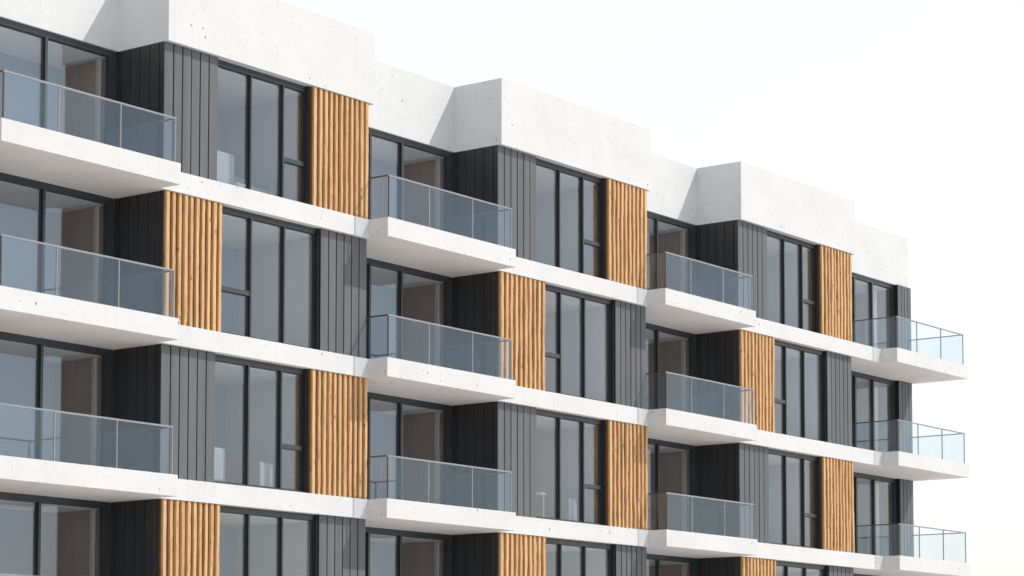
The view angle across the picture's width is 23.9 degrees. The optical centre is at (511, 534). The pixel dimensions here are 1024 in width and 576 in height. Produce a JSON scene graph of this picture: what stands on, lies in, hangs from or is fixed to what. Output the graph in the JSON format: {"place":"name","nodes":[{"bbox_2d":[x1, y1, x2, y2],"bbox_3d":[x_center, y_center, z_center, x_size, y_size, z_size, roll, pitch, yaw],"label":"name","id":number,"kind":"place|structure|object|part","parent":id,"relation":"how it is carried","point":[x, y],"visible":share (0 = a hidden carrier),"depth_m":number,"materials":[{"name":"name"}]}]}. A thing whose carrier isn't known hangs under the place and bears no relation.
{"place":"outdoors","nodes":[
{"label":"outdoors","id":0,"kind":"place"},
{"bbox_2d":[0,0,970,575],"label":"apartment building","id":1,"kind":"structure","parent":0,"point":[288,328],"depth_m":57.93,"materials":[{"name":"white concrete"}]},
{"bbox_2d":[0,492,109,575],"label":"balcony door","id":2,"kind":"structure","parent":1,"relation":"in","point":[104,507],"depth_m":49.35,"materials":[{"name":"black metal"}]},
{"bbox_2d":[0,331,111,466],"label":"balcony door","id":3,"kind":"structure","parent":1,"relation":"in","point":[106,354],"depth_m":49.80,"materials":[{"name":"black metal"}]},
{"bbox_2d":[0,172,113,305],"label":"balcony door","id":4,"kind":"structure","parent":1,"relation":"in","point":[108,203],"depth_m":49.91,"materials":[{"name":"black metal"}]},
{"bbox_2d":[0,17,115,145],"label":"balcony door","id":5,"kind":"structure","parent":1,"relation":"in","point":[109,107],"depth_m":50.03,"materials":[{"name":"black metal"}]},
{"bbox_2d":[89,510,95,575],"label":"curtain","id":6,"kind":"object","parent":1,"relation":"hanging from","point":[92,543],"visible":1,"depth_m":50.14,"materials":[{"name":"grey fabric"}]},
{"bbox_2d":[91,357,97,465],"bbox_3d":[-8.707,-2.411,50.349,0.060,2.563,0.208,3,-5,-39],"label":"curtain","id":7,"kind":"object","parent":1,"relation":"hanging from","point":[94,411],"visible":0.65,"depth_m":50.35,"materials":[{"name":"grey fabric"}]},
{"bbox_2d":[93,205,99,303],"bbox_3d":[-8.707,-5.602,50.587,0.060,2.563,0.208,3,-5,-39],"label":"curtain","id":8,"kind":"object","parent":1,"relation":"hanging from","point":[96,258],"visible":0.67,"depth_m":50.60,"materials":[{"name":"grey fabric"}]},
{"bbox_2d":[95,58,101,142],"bbox_3d":[-8.707,-8.762,50.823,0.060,2.501,0.208,3,-5,-39],"label":"curtain","id":9,"kind":"object","parent":1,"relation":"hanging from","point":[98,102],"visible":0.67,"depth_m":50.84,"materials":[{"name":"grey fabric"}]},
{"bbox_2d":[214,447,224,481],"bbox_3d":[-6.701,-1.421,51.628,0.860,0.840,1.080,-3,-5,37],"label":"armchair","id":10,"kind":"object","parent":1,"relation":"on","point":[219,464],"visible":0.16,"depth_m":51.53,"materials":[{"name":"white fabric"}]},
{"bbox_2d":[217,151,233,184],"bbox_3d":[-6.571,-7.797,52.194,0.860,0.840,1.080,-3,-5,37],"label":"armchair","id":11,"kind":"object","parent":1,"relation":"on","point":[225,167],"visible":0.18,"depth_m":52.02,"materials":[{"name":"white fabric"}]},
{"bbox_2d":[234,176,273,194],"bbox_3d":[-6.204,-7.656,53.411,0.840,0.740,1.920,-3,-5,37],"label":"sofa","id":12,"kind":"object","parent":1,"relation":"on","point":[266,188],"visible":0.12,"depth_m":53.82,"materials":[{"name":"white fabric"}]},
{"bbox_2d":[249,462,272,486],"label":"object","id":13,"kind":"object","parent":1,"relation":"on","point":[260,473],"visible":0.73,"depth_m":52.49,"materials":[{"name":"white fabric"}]},
{"bbox_3d":[-5.342,-1.268,52.537,0.015,0.510,0.400,-3,-5,37],"label":"door","id":14,"kind":"part","parent":13,"relation":"part of","materials":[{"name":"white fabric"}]},
{"bbox_2d":[214,354,307,492],"bbox_3d":[-5.463,-2.351,52.096,0.165,2.763,3.000,-3,-5,37],"label":"window","id":15,"kind":"structure","parent":1,"relation":"in","point":[302,448],"depth_m":52.65,"materials":[{"name":"black metal"}]},
{"bbox_2d":[218,59,309,203],"bbox_3d":[-5.463,-8.702,52.569,0.165,2.701,3.000,-3,-5,37],"label":"window","id":16,"kind":"structure","parent":1,"relation":"in","point":[304,163],"depth_m":53.14,"materials":[{"name":"black metal"}]},
{"bbox_2d":[220,505,317,575],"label":"window","id":17,"kind":"structure","parent":1,"relation":"in","point":[281,515],"depth_m":52.48,"materials":[{"name":"black metal"}]},
{"bbox_2d":[221,206,319,349],"bbox_3d":[-5.316,-5.527,52.529,0.165,2.763,3.230,-3,-5,37],"label":"window","id":18,"kind":"structure","parent":1,"relation":"in","point":[315,232],"depth_m":52.92,"materials":[{"name":"black metal"}]},
{"bbox_2d":[365,527,450,575],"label":"balcony door","id":19,"kind":"structure","parent":1,"relation":"in","point":[446,539],"depth_m":57.85,"materials":[{"name":"black metal"}]},
{"bbox_2d":[366,258,451,367],"bbox_3d":[-3.012,-5.130,57.853,0.110,2.763,4.940,-3,-5,37],"label":"balcony door","id":20,"kind":"structure","parent":1,"relation":"in","point":[446,280],"depth_m":58.30,"materials":[{"name":"black metal"}]},
{"bbox_2d":[367,392,450,504],"bbox_3d":[-3.012,-1.939,57.615,0.110,2.763,4.940,-3,-5,37],"label":"balcony door","id":21,"kind":"structure","parent":1,"relation":"in","point":[400,401],"depth_m":58.10,"materials":[{"name":"black metal"}]},
{"bbox_2d":[368,128,451,232],"bbox_3d":[-3.012,-8.290,58.089,0.110,2.701,4.940,-3,-5,37],"label":"balcony door","id":22,"kind":"structure","parent":1,"relation":"in","point":[447,156],"depth_m":58.72,"materials":[{"name":"black metal"}]},
{"bbox_2d":[434,412,439,503],"bbox_3d":[-1.845,-1.729,59.489,0.060,2.563,0.208,3,-5,-39],"label":"curtain","id":23,"kind":"object","parent":1,"relation":"hanging from","point":[436,457],"visible":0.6,"depth_m":59.50,"materials":[{"name":"grey fabric"}]},
{"bbox_2d":[434,283,439,365],"bbox_3d":[-1.845,-4.920,59.727,0.060,2.563,0.208,3,-5,-39],"label":"curtain","id":24,"kind":"object","parent":1,"relation":"hanging from","point":[437,328],"visible":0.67,"depth_m":59.74,"materials":[{"name":"grey fabric"}]},
{"bbox_2d":[434,541,439,575],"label":"curtain","id":25,"kind":"object","parent":1,"relation":"hanging from","point":[437,558],"visible":1,"depth_m":59.30,"materials":[{"name":"grey fabric"}]},
{"bbox_2d":[435,158,440,229],"bbox_3d":[-1.845,-8.080,59.963,0.060,2.501,0.208,3,-5,-39],"label":"curtain","id":26,"kind":"object","parent":1,"relation":"hanging from","point":[437,185],"visible":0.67,"depth_m":59.98,"materials":[{"name":"grey fabric"}]},
{"bbox_2d":[536,492,545,516],"bbox_3d":[0.375,-0.683,60.916,0.600,0.750,0.840,-3,-5,37],"label":"side table","id":27,"kind":"object","parent":1,"relation":"on","point":[542,494],"visible":0.23,"depth_m":61.03,"materials":[{"name":"white wood"}]},
{"bbox_2d":[561,498,576,520],"bbox_3d":[1.391,-0.570,61.837,0.415,0.660,0.340,-3,-5,37],"label":"side cabinet","id":28,"kind":"object","parent":1,"relation":"on","point":[568,508],"visible":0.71,"depth_m":61.68,"materials":[{"name":"white wood"}]},
{"bbox_3d":[1.551,-0.603,61.719,0.015,0.550,0.320,-3,-5,37],"label":"door","id":29,"kind":"part","parent":28,"relation":"part of","materials":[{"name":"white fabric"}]},
{"bbox_2d":[536,158,604,278],"bbox_3d":[1.429,-8.017,61.750,0.165,2.701,3.100,-3,-5,37],"label":"window","id":30,"kind":"structure","parent":1,"relation":"in","point":[600,244],"depth_m":62.30,"materials":[{"name":"black metal"}]},
{"bbox_2d":[536,409,605,525],"bbox_3d":[1.429,-1.666,61.276,0.165,2.763,3.100,-3,-5,37],"label":"window","id":31,"kind":"structure","parent":1,"relation":"in","point":[601,487],"depth_m":61.80,"materials":[{"name":"black metal"}]},
{"bbox_2d":[545,284,614,403],"bbox_3d":[1.648,-4.835,61.805,0.165,2.763,3.210,-3,-5,37],"label":"window","id":32,"kind":"structure","parent":1,"relation":"in","point":[610,303],"depth_m":62.08,"materials":[{"name":"black metal"}]},
{"bbox_2d":[546,538,614,575],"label":"window","id":33,"kind":"structure","parent":1,"relation":"in","point":[559,542],"depth_m":61.65,"materials":[{"name":"black metal"}]},
{"bbox_2d":[647,211,694,294],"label":"balcony door","id":34,"kind":"structure","parent":1,"relation":"in","point":[691,228],"depth_m":68.40,"materials":[{"name":"black metal"}]},
{"bbox_2d":[646,323,695,413],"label":"balcony door","id":35,"kind":"structure","parent":1,"relation":"in","point":[691,337],"depth_m":67.92,"materials":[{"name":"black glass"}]},
{"bbox_2d":[648,438,695,532],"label":"balcony door","id":36,"kind":"structure","parent":1,"relation":"in","point":[691,448],"depth_m":67.90,"materials":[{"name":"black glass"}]},
{"bbox_2d":[647,554,696,575],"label":"balcony door","id":37,"kind":"structure","parent":1,"relation":"in","point":[657,558],"depth_m":67.35,"materials":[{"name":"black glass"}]},
{"bbox_2d":[680,231,685,292],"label":"curtain","id":38,"kind":"object","parent":1,"relation":"hanging from","point":[682,266],"visible":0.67,"depth_m":68.94,"materials":[{"name":"grey fabric"}]},
{"bbox_2d":[681,340,685,411],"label":"curtain","id":39,"kind":"object","parent":1,"relation":"hanging from","point":[683,372],"visible":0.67,"depth_m":68.69,"materials":[{"name":"grey fabric"}]},
{"bbox_2d":[681,451,686,531],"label":"curtain","id":40,"kind":"object","parent":1,"relation":"hanging from","point":[684,484],"visible":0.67,"depth_m":68.44,"materials":[{"name":"grey fabric"}]},
{"bbox_2d":[682,564,686,575],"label":"curtain","id":41,"kind":"object","parent":1,"relation":"hanging from","point":[684,569],"visible":1,"depth_m":68.26,"materials":[{"name":"grey fabric"}]},
{"bbox_2d":[767,230,818,332],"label":"window","id":42,"kind":"structure","parent":1,"relation":"in","point":[814,248],"depth_m":71.24,"materials":[{"name":"black metal"}]},
{"bbox_2d":[768,448,820,548],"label":"window","id":43,"kind":"structure","parent":1,"relation":"in","point":[816,460],"depth_m":70.77,"materials":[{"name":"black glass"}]},
{"bbox_2d":[774,339,826,441],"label":"window","id":44,"kind":"structure","parent":1,"relation":"in","point":[823,403],"depth_m":71.05,"materials":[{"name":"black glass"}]},
{"bbox_2d":[776,561,827,575],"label":"window","id":45,"kind":"structure","parent":1,"relation":"in","point":[804,566],"depth_m":70.60,"materials":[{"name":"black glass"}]},
{"bbox_2d":[853,573,874,575],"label":"balcony door","id":46,"kind":"structure","parent":1,"relation":"in","point":[853,573],"depth_m":76.06,"materials":[{"name":"black metal"}]},
{"bbox_2d":[868,286,876,347],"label":"curtain","id":47,"kind":"object","parent":1,"relation":"hanging from","point":[875,312],"visible":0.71,"depth_m":78.06,"materials":[{"name":"white fabric"}]},
{"bbox_2d":[852,273,893,347],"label":"balcony door","id":48,"kind":"structure","parent":1,"relation":"in","point":[871,281],"depth_m":77.43,"materials":[{"name":"black metal"}]},
{"bbox_2d":[851,371,895,451],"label":"balcony door","id":49,"kind":"structure","parent":1,"relation":"in","point":[854,374],"depth_m":77.16,"materials":[{"name":"black metal"}]},
{"bbox_2d":[869,382,878,451],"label":"curtain","id":50,"kind":"object","parent":1,"relation":"hanging from","point":[876,411],"visible":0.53,"depth_m":77.82,"materials":[{"name":"white fabric"}]},
{"bbox_2d":[870,482,879,555],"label":"curtain","id":51,"kind":"object","parent":1,"relation":"hanging from","point":[877,520],"visible":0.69,"depth_m":77.57,"materials":[{"name":"white fabric"}]},
{"bbox_2d":[853,472,896,555],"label":"balcony door","id":52,"kind":"structure","parent":1,"relation":"in","point":[873,478],"depth_m":76.96,"materials":[{"name":"black metal"}]},
{"bbox_2d":[280,0,1023,575],"label":"sky","id":53,"kind":"structure","parent":0,"point":[910,112],"materials":[{"name":"white"}]}
]}

